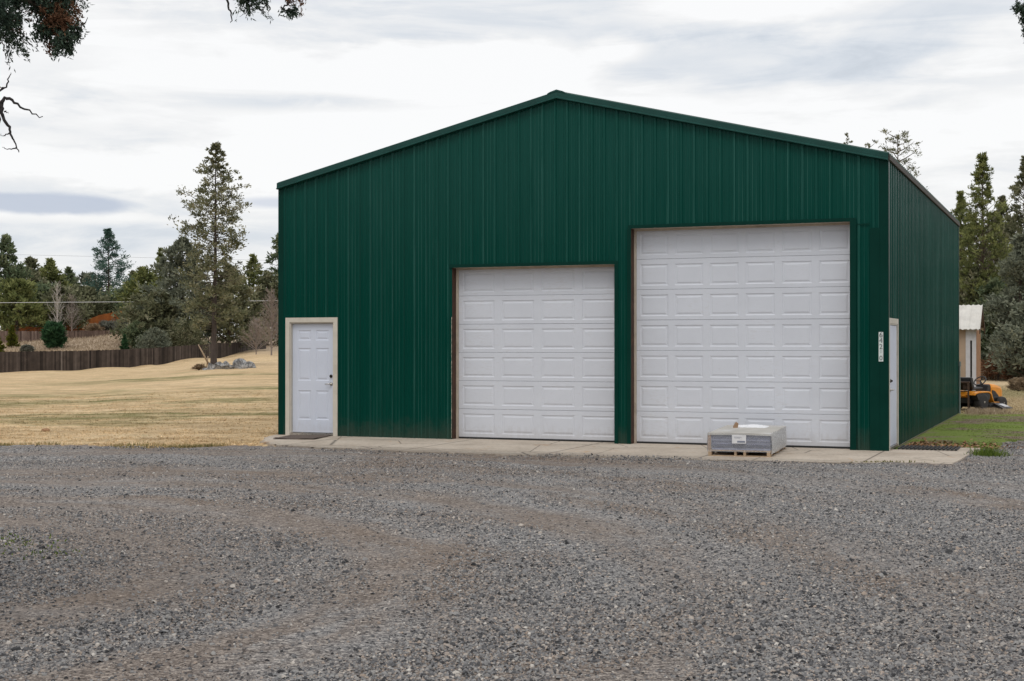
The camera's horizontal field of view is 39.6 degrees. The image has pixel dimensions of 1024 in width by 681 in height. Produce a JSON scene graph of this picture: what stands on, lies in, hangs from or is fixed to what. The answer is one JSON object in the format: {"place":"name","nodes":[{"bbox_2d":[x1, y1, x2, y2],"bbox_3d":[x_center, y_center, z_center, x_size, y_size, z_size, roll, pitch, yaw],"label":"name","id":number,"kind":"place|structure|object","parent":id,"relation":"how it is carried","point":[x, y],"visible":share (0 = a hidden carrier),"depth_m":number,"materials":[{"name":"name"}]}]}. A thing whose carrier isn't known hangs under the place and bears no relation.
{"place":"outdoors","nodes":[
{"label":"outdoors","id":0,"kind":"place"},
{"bbox_2d":[0,300,276,302],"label":"overhead wire","id":1,"kind":"object","parent":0,"point":[39,302],"visible":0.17,"depth_m":136.94,"materials":[{"name":"grey metal"}]},
{"bbox_2d":[0,390,277,447],"bbox_3d":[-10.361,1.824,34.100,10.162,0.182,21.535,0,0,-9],"label":"dry grass","id":2,"kind":"structure","parent":0,"point":[143,426],"depth_m":30.71,"materials":[{"name":"beige plant"}]},
{"bbox_2d":[8,254,277,260],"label":"overhead wire","id":3,"kind":"object","parent":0,"point":[138,257],"visible":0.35,"depth_m":146.86,"materials":[{"name":"grey metal"}]},
{"bbox_2d":[0,441,1023,680],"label":"gravel yard","id":4,"kind":"structure","parent":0,"point":[270,649],"depth_m":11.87,"materials":[{"name":"grey gravel"}]},
{"bbox_2d":[0,530,82,560],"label":"weed patch","id":5,"kind":"object","parent":4,"relation":"on","point":[10,540],"visible":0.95,"depth_m":12.04,"materials":[{"name":"brown plant"}]},
{"bbox_2d":[963,446,1012,457],"bbox_3d":[7.397,1.725,22.079,0.714,0.182,0.688,0,0,25],"label":"grass tuft","id":6,"kind":"object","parent":4,"relation":"on","point":[988,452],"visible":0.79,"depth_m":22.07,"materials":[{"name":"green plant"}]},
{"bbox_2d":[0,330,1023,448],"bbox_3d":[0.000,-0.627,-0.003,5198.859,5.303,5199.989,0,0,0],"label":"ground","id":7,"kind":"structure","parent":0,"point":[183,377],"depth_m":43.83,"materials":[{"name":"beige plant"}]},
{"bbox_2d":[0,337,5,351],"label":"evergreen shrub","id":8,"kind":"object","parent":7,"relation":"on","point":[2,347],"visible":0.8,"depth_m":118.03,"materials":[{"name":"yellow plant"}]},
{"bbox_2d":[5,325,20,347],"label":"evergreen shrub","id":9,"kind":"object","parent":7,"relation":"on","point":[11,339],"visible":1,"depth_m":125.84,"materials":[{"name":"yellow plant"}]},
{"bbox_2d":[0,233,49,330],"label":"conifer tree","id":10,"kind":"object","parent":7,"relation":"on","point":[10,269],"visible":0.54,"depth_m":151.56,"materials":[{"name":"green plant"}]},
{"bbox_2d":[2,255,50,324],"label":"juniper tree","id":11,"kind":"object","parent":7,"relation":"on","point":[30,262],"visible":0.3,"depth_m":159.78,"materials":[{"name":"green plant"}]},
{"bbox_2d":[19,344,35,351],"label":"sagebrush","id":12,"kind":"object","parent":7,"relation":"on","point":[26,347],"visible":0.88,"depth_m":120.67,"materials":[{"name":"green plant"}]},
{"bbox_2d":[0,277,58,330],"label":"juniper tree","id":13,"kind":"object","parent":7,"relation":"on","point":[16,289],"visible":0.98,"depth_m":145.35,"materials":[{"name":"green plant"}]},
{"bbox_2d":[18,281,66,328],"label":"juniper tree","id":14,"kind":"object","parent":7,"relation":"on","point":[45,286],"visible":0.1,"depth_m":155.29,"materials":[{"name":"green plant"}]},
{"bbox_2d":[39,320,68,348],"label":"evergreen shrub","id":15,"kind":"object","parent":7,"relation":"on","point":[54,334],"visible":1,"depth_m":123.47,"materials":[{"name":"green plant"}]},
{"bbox_2d":[39,257,72,286],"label":"juniper tree","id":16,"kind":"object","parent":7,"relation":"on","point":[53,275],"visible":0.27,"depth_m":165.63,"materials":[{"name":"green plant"}]},
{"bbox_2d":[20,284,96,330],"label":"juniper tree","id":17,"kind":"object","parent":7,"relation":"on","point":[65,295],"visible":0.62,"depth_m":149.16,"materials":[{"name":"green plant"}]},
{"bbox_2d":[0,330,117,342],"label":"wooden fence","id":18,"kind":"object","parent":7,"relation":"on","point":[27,335],"visible":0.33,"depth_m":131.00,"materials":[{"name":"wood"}]},
{"bbox_2d":[47,281,72,323],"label":"bare birch","id":19,"kind":"object","parent":7,"relation":"on","point":[57,308],"visible":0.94,"depth_m":131.98,"materials":[{"name":"grey plant"}]},
{"bbox_2d":[8,311,121,331],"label":"wooden fence","id":20,"kind":"object","parent":7,"relation":"on","point":[100,318],"visible":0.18,"depth_m":152.23,"materials":[{"name":"orange wood"}]},
{"bbox_2d":[62,266,80,289],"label":"juniper tree","id":21,"kind":"object","parent":7,"relation":"on","point":[70,274],"visible":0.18,"depth_m":171.74,"materials":[{"name":"green plant"}]},
{"bbox_2d":[64,293,84,330],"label":"bare bush","id":22,"kind":"object","parent":7,"relation":"on","point":[71,315],"visible":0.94,"depth_m":140.00,"materials":[{"name":"grey plant"}]},
{"bbox_2d":[64,284,117,329],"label":"juniper tree","id":23,"kind":"object","parent":7,"relation":"on","point":[100,303],"visible":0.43,"depth_m":156.98,"materials":[{"name":"green plant"}]},
{"bbox_2d":[76,271,107,294],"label":"juniper tree","id":24,"kind":"object","parent":7,"relation":"on","point":[83,276],"visible":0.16,"depth_m":183.40,"materials":[{"name":"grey plant"}]},
{"bbox_2d":[83,323,104,330],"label":"dry bush","id":25,"kind":"object","parent":7,"relation":"on","point":[92,326],"visible":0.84,"depth_m":139.64,"materials":[{"name":"brown plant"}]},
{"bbox_2d":[98,317,116,329],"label":"sagebrush","id":26,"kind":"object","parent":7,"relation":"on","point":[106,324],"visible":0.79,"depth_m":140.42,"materials":[{"name":"grey plant"}]},
{"bbox_2d":[82,228,135,297],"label":"pine tree","id":27,"kind":"object","parent":7,"relation":"on","point":[109,237],"visible":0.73,"depth_m":167.62,"materials":[{"name":"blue plant"}]},
{"bbox_2d":[95,285,131,314],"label":"juniper tree","id":28,"kind":"object","parent":7,"relation":"on","point":[118,290],"visible":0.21,"depth_m":159.00,"materials":[{"name":"green plant"}]},
{"bbox_2d":[0,441,230,447],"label":"grass fringe","id":29,"kind":"object","parent":7,"relation":"on","point":[165,445],"depth_m":24.21,"materials":[{"name":"beige plant"}]},
{"bbox_2d":[110,322,127,329],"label":"sagebrush","id":30,"kind":"object","parent":7,"relation":"on","point":[114,326],"visible":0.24,"depth_m":137.46,"materials":[{"name":"grey plant"}]},
{"bbox_2d":[119,334,129,349],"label":"evergreen shrub","id":31,"kind":"object","parent":7,"relation":"on","point":[124,344],"visible":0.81,"depth_m":120.83,"materials":[{"name":"green plant"}]},
{"bbox_2d":[128,269,134,281],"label":"juniper tree","id":32,"kind":"object","parent":7,"relation":"on","point":[131,272],"visible":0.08,"depth_m":184.81,"materials":[{"name":"green plant"}]},
{"bbox_2d":[118,319,146,347],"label":"juniper bush","id":33,"kind":"object","parent":7,"relation":"on","point":[134,330],"visible":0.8,"depth_m":122.49,"materials":[{"name":"green plant"}]},
{"bbox_2d":[0,340,265,372],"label":"wooden fence","id":34,"kind":"object","parent":7,"relation":"on","point":[19,361],"visible":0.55,"depth_m":112.27,"materials":[{"name":"brown wood"}]},
{"bbox_2d":[111,266,161,317],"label":"juniper tree","id":35,"kind":"object","parent":7,"relation":"on","point":[141,273],"visible":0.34,"depth_m":149.24,"materials":[{"name":"green plant"}]},
{"bbox_2d":[1,331,277,351],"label":"hill grass","id":36,"kind":"structure","parent":7,"relation":"on","point":[77,348],"depth_m":126.10,"materials":[{"name":"beige plant"}]},
{"bbox_2d":[107,289,192,341],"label":"juniper tree","id":37,"kind":"object","parent":7,"relation":"on","point":[152,310],"visible":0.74,"depth_m":124.59,"materials":[{"name":"green plant"}]},
{"bbox_2d":[0,0,305,151],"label":"juniper tree","id":38,"kind":"object","parent":7,"relation":"on","point":[56,19],"visible":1,"depth_m":7.00,"materials":[{"name":"green plant"}]},
{"bbox_2d":[135,327,171,348],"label":"juniper bush","id":39,"kind":"object","parent":7,"relation":"on","point":[154,337],"visible":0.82,"depth_m":120.49,"materials":[{"name":"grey plant"}]},
{"bbox_2d":[152,247,164,288],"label":"juniper tree","id":40,"kind":"object","parent":7,"relation":"on","point":[157,259],"visible":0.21,"depth_m":157.76,"materials":[{"name":"green plant"}]},
{"bbox_2d":[134,236,224,343],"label":"juniper tree","id":41,"kind":"object","parent":7,"relation":"on","point":[181,244],"visible":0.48,"depth_m":126.86,"materials":[{"name":"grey plant"}]},
{"bbox_2d":[162,321,210,353],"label":"juniper bush","id":42,"kind":"object","parent":7,"relation":"on","point":[186,334],"visible":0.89,"depth_m":123.21,"materials":[{"name":"green plant"}]},
{"bbox_2d":[192,363,205,369],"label":"dry bush","id":43,"kind":"object","parent":7,"relation":"on","point":[198,366],"visible":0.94,"depth_m":82.81,"materials":[{"name":"brown plant"}]},
{"bbox_2d":[198,344,208,367],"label":"dead branch","id":44,"kind":"object","parent":7,"relation":"on","point":[206,359],"visible":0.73,"depth_m":84.22,"materials":[{"name":"brown wood"}]},
{"bbox_2d":[207,362,215,369],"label":"rock","id":45,"kind":"object","parent":7,"relation":"on","point":[210,366],"visible":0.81,"depth_m":81.89,"materials":[{"name":"grey stone"}]},
{"bbox_2d":[167,142,261,364],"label":"conifer tree","id":46,"kind":"object","parent":7,"relation":"on","point":[212,265],"visible":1,"depth_m":84.71,"materials":[{"name":"green plant"}]},
{"bbox_2d":[214,361,224,368],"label":"rock","id":47,"kind":"object","parent":7,"relation":"on","point":[219,365],"visible":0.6,"depth_m":82.65,"materials":[{"name":"grey stone"}]},
{"bbox_2d":[223,365,234,368],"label":"rock","id":48,"kind":"object","parent":7,"relation":"on","point":[229,367],"visible":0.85,"depth_m":81.67,"materials":[{"name":"grey stone"}]},
{"bbox_2d":[196,267,277,348],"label":"juniper tree","id":49,"kind":"object","parent":7,"relation":"on","point":[246,292],"visible":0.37,"depth_m":129.37,"materials":[{"name":"green plant"}]},
{"bbox_2d":[232,358,246,368],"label":"rock","id":50,"kind":"object","parent":7,"relation":"on","point":[236,363],"visible":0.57,"depth_m":82.48,"materials":[{"name":"grey stone"}]},
{"bbox_2d":[239,362,247,368],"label":"rock","id":51,"kind":"object","parent":7,"relation":"on","point":[243,366],"visible":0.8,"depth_m":81.40,"materials":[{"name":"grey stone"}]},
{"bbox_2d":[232,326,261,342],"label":"juniper bush","id":52,"kind":"object","parent":7,"relation":"on","point":[237,340],"visible":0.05,"depth_m":138.50,"materials":[{"name":"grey plant"}]},
{"bbox_2d":[246,361,254,367],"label":"rock","id":53,"kind":"object","parent":7,"relation":"on","point":[249,364],"visible":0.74,"depth_m":82.07,"materials":[{"name":"grey stone"}]},
{"bbox_2d":[242,254,266,334],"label":"juniper tree","id":54,"kind":"object","parent":7,"relation":"on","point":[253,276],"visible":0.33,"depth_m":147.70,"materials":[{"name":"green plant"}]},
{"bbox_2d":[238,315,270,353],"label":"bare bush","id":55,"kind":"object","parent":7,"relation":"on","point":[256,337],"visible":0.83,"depth_m":117.93,"materials":[{"name":"grey plant"}]},
{"bbox_2d":[245,270,277,345],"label":"juniper tree","id":56,"kind":"object","parent":7,"relation":"on","point":[266,279],"visible":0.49,"depth_m":145.41,"materials":[{"name":"green plant"}]},
{"bbox_2d":[249,232,277,294],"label":"pine tree","id":57,"kind":"object","parent":7,"relation":"on","point":[273,256],"visible":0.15,"depth_m":149.74,"materials":[{"name":"green plant"}]},
{"bbox_2d":[253,287,277,354],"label":"bare bush","id":58,"kind":"object","parent":7,"relation":"on","point":[271,315],"visible":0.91,"depth_m":111.94,"materials":[{"name":"grey plant"}]},
{"bbox_2d":[263,274,277,339],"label":"juniper tree","id":59,"kind":"object","parent":7,"relation":"on","point":[272,283],"visible":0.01,"depth_m":144.82,"materials":[{"name":"green plant"}]},
{"bbox_2d":[276,89,959,450],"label":"metal barn","id":60,"kind":"structure","parent":7,"relation":"on","point":[556,265],"depth_m":25.02,"materials":[{"name":"green paint"}]},
{"bbox_2d":[290,324,332,435],"bbox_3d":[-3.764,0.735,26.897,0.908,2.107,0.135,0,0,22],"label":"entry door","id":61,"kind":"structure","parent":60,"relation":"in","point":[312,343],"depth_m":26.91,"materials":[{"name":"metal"}]},
{"bbox_2d":[459,267,613,442],"bbox_3d":[0.459,0.231,25.438,3.170,3.112,0.050,0,0,22],"label":"overhead door","id":62,"kind":"structure","parent":60,"relation":"in","point":[532,319],"depth_m":25.42,"materials":[{"name":"white metal"}]},
{"bbox_2d":[637,225,849,448],"bbox_3d":[3.892,-0.078,24.053,3.795,3.719,0.049,0,0,22],"label":"overhead door","id":63,"kind":"structure","parent":60,"relation":"in","point":[811,319],"depth_m":24.02,"materials":[{"name":"white metal"}]},
{"bbox_2d":[879,332,882,361],"bbox_3d":[5.945,0.101,22.909,0.072,0.475,0.010,0,0,22],"label":"house number sign","id":64,"kind":"object","parent":60,"relation":"attached to","point":[880,346],"visible":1,"depth_m":22.90,"materials":[{"name":"white plastic"}]},
{"bbox_2d":[890,325,897,449],"bbox_3d":[6.271,0.763,23.504,0.167,2.027,1.008,0,0,22],"label":"entry door","id":65,"kind":"structure","parent":60,"relation":"in","point":[893,371],"depth_m":23.58,"materials":[{"name":"metal"}]},
{"bbox_2d":[843,132,852,143],"bbox_3d":[15.084,-3.653,63.978,1.076,11.453,1.194,0,0,35],"label":"pine tree","id":66,"kind":"object","parent":7,"relation":"on","point":[846,134],"visible":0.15,"depth_m":63.97,"materials":[{"name":"green plant"}]},
{"bbox_2d":[864,139,877,147],"bbox_3d":[16.154,-3.493,63.985,1.800,11.150,1.283,0,0,0],"label":"pine tree","id":67,"kind":"object","parent":7,"relation":"on","point":[876,142],"visible":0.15,"depth_m":63.94,"materials":[{"name":"green plant"}]},
{"bbox_2d":[878,128,928,189],"bbox_3d":[17.081,-3.606,62.063,3.013,11.378,2.984,0,0,0],"label":"pine tree","id":68,"kind":"object","parent":7,"relation":"on","point":[903,134],"visible":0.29,"depth_m":61.94,"materials":[{"name":"green plant"}]},
{"bbox_2d":[958,361,960,413],"bbox_3d":[11.156,1.172,35.432,0.063,1.300,0.063,0,0,0],"label":"metal pipe","id":69,"kind":"object","parent":7,"relation":"on","point":[959,363],"visible":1,"depth_m":35.42,"materials":[{"name":"grey metal"}]},
{"bbox_2d":[905,437,1022,448],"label":"leaf litter","id":70,"kind":"object","parent":7,"relation":"on","point":[941,444],"visible":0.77,"depth_m":24.38,"materials":[{"name":"brown plant"}]},
{"bbox_2d":[905,407,1023,448],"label":"green grass","id":71,"kind":"structure","parent":7,"relation":"on","point":[994,429],"depth_m":29.19,"materials":[{"name":"green plant"}]},
{"bbox_2d":[950,190,980,284],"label":"juniper tree","id":72,"kind":"object","parent":7,"relation":"on","point":[959,207],"visible":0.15,"depth_m":83.80,"materials":[{"name":"green plant"}]},
{"bbox_2d":[961,381,970,408],"bbox_3d":[11.504,1.478,38.131,1.500,0.770,0.550,0,0,22],"label":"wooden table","id":73,"kind":"object","parent":7,"relation":"on","point":[965,384],"visible":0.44,"depth_m":37.69,"materials":[{"name":"brown wood"}]},
{"bbox_2d":[959,304,984,390],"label":"garden shed","id":74,"kind":"structure","parent":7,"relation":"on","point":[971,323],"depth_m":43.14,"materials":[{"name":"beige metal"}]},
{"bbox_2d":[959,263,990,349],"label":"juniper tree","id":75,"kind":"object","parent":7,"relation":"on","point":[972,274],"visible":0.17,"depth_m":75.48,"materials":[{"name":"green plant"}]},
{"bbox_2d":[962,214,993,268],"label":"juniper tree","id":76,"kind":"object","parent":7,"relation":"on","point":[973,243],"visible":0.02,"depth_m":86.72,"materials":[{"name":"green plant"}]},
{"bbox_2d":[956,151,1015,331],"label":"juniper tree","id":77,"kind":"object","parent":7,"relation":"on","point":[979,173],"visible":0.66,"depth_m":75.78,"materials":[{"name":"green plant"}]},
{"bbox_2d":[961,376,1011,408],"bbox_3d":[12.696,1.411,38.236,1.735,0.903,1.320,0,0,-38],"label":"riding mower","id":78,"kind":"object","parent":7,"relation":"on","point":[982,395],"visible":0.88,"depth_m":37.91,"materials":[{"name":"metal"}]},
{"bbox_2d":[966,213,1011,289],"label":"juniper tree","id":79,"kind":"object","parent":7,"relation":"on","point":[987,230],"depth_m":86.82,"materials":[{"name":"green plant"}]},
{"bbox_2d":[964,275,1016,361],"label":"juniper tree","id":80,"kind":"object","parent":7,"relation":"on","point":[995,285],"visible":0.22,"depth_m":73.60,"materials":[{"name":"green plant"}]},
{"bbox_2d":[964,406,1022,414],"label":"straw tuft","id":81,"kind":"object","parent":7,"relation":"on","point":[975,411],"visible":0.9,"depth_m":35.94,"materials":[{"name":"beige plant"}]},
{"bbox_2d":[981,350,1017,380],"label":"dry bush","id":82,"kind":"object","parent":7,"relation":"on","point":[989,369],"visible":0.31,"depth_m":69.95,"materials":[{"name":"brown plant"}]},
{"bbox_2d":[976,195,1023,292],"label":"juniper tree","id":83,"kind":"object","parent":7,"relation":"on","point":[1002,198],"visible":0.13,"depth_m":81.90,"materials":[{"name":"green plant"}]},
{"bbox_2d":[981,232,1023,377],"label":"juniper tree","id":84,"kind":"object","parent":7,"relation":"on","point":[1010,299],"visible":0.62,"depth_m":70.77,"materials":[{"name":"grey plant"}]},
{"bbox_2d":[981,301,1023,377],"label":"juniper tree","id":85,"kind":"object","parent":7,"relation":"on","point":[1013,342],"visible":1,"depth_m":67.95,"materials":[{"name":"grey plant"}]},
{"bbox_2d":[989,155,1023,292],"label":"juniper tree","id":86,"kind":"object","parent":7,"relation":"on","point":[1017,191],"visible":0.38,"depth_m":79.99,"materials":[{"name":"green plant"}]},
{"bbox_2d":[994,351,1023,378],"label":"dry bush","id":87,"kind":"object","parent":7,"relation":"on","point":[1003,373],"visible":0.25,"depth_m":69.00,"materials":[{"name":"brown plant"}]},
{"bbox_2d":[1004,213,1023,284],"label":"juniper tree","id":88,"kind":"object","parent":7,"relation":"on","point":[1016,224],"visible":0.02,"depth_m":86.96,"materials":[{"name":"green plant"}]},
{"bbox_2d":[1005,377,1023,390],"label":"dry bush","id":89,"kind":"object","parent":7,"relation":"on","point":[1017,383],"visible":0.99,"depth_m":53.86,"materials":[{"name":"brown plant"}]},
{"bbox_2d":[1009,0,1023,36],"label":"juniper tree","id":90,"kind":"object","parent":7,"relation":"on","point":[1018,9],"visible":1,"depth_m":8.01,"materials":[{"name":"green plant"}]},
{"bbox_2d":[0,0,1023,334],"label":"sky","id":91,"kind":"structure","parent":0,"point":[127,120],"materials":[{"name":"white"}]},
{"bbox_2d":[260,435,979,464],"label":"pavement","id":92,"kind":"structure","parent":0,"point":[565,448],"depth_m":22.99,"materials":[{"name":"concrete"}]},
{"bbox_2d":[273,435,330,439],"bbox_3d":[-3.862,1.775,26.217,0.780,0.026,1.060,0,0,9],"label":"door mat","id":93,"kind":"object","parent":92,"relation":"on","point":[311,437],"depth_m":26.05,"materials":[{"name":"grey rubber"}]},
{"bbox_2d":[708,447,785,456],"bbox_3d":[3.765,1.730,22.654,0.965,0.094,1.920,0,0,18],"label":"pallet","id":94,"kind":"object","parent":92,"relation":"on","point":[711,452],"visible":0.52,"depth_m":21.84,"materials":[{"name":"brown wood"}]},
{"bbox_2d":[707,425,786,453],"bbox_3d":[3.762,1.563,22.637,1.018,0.336,1.948,0,0,18],"label":"wrapped board stack","id":95,"kind":"object","parent":94,"relation":"on","point":[773,438],"visible":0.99,"depth_m":21.84,"materials":[{"name":"plastic"}]},
{"bbox_2d":[732,424,767,427],"bbox_3d":[3.896,1.383,23.128,0.564,0.044,0.621,0,0,18],"label":"plastic sheet","id":96,"kind":"object","parent":95,"relation":"on","point":[754,426],"visible":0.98,"depth_m":22.97,"materials":[{"name":"white plastic"}]},
{"bbox_2d":[851,460,924,462],"bbox_3d":[5.463,1.763,20.680,1.366,0.070,0.201,0,0,6],"label":"weed strip","id":97,"kind":"object","parent":92,"relation":"on","point":[884,461],"visible":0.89,"depth_m":20.68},
{"bbox_2d":[897,445,960,450],"bbox_3d":[6.871,1.766,23.410,0.928,0.024,0.800,0,0,22],"label":"rubber mat","id":98,"kind":"object","parent":92,"relation":"on","point":[919,447],"visible":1,"depth_m":23.31,"materials":[{"name":"black rubber"}]},
{"bbox_2d":[958,386,1023,413],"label":"straw grass","id":99,"kind":"structure","parent":0,"point":[1010,392],"depth_m":45.05,"materials":[{"name":"beige plant"}]},
{"bbox_2d":[981,365,1017,379],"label":"tall grass","id":100,"kind":"structure","parent":0,"point":[993,375],"depth_m":71.05,"materials":[{"name":"brown plant"}]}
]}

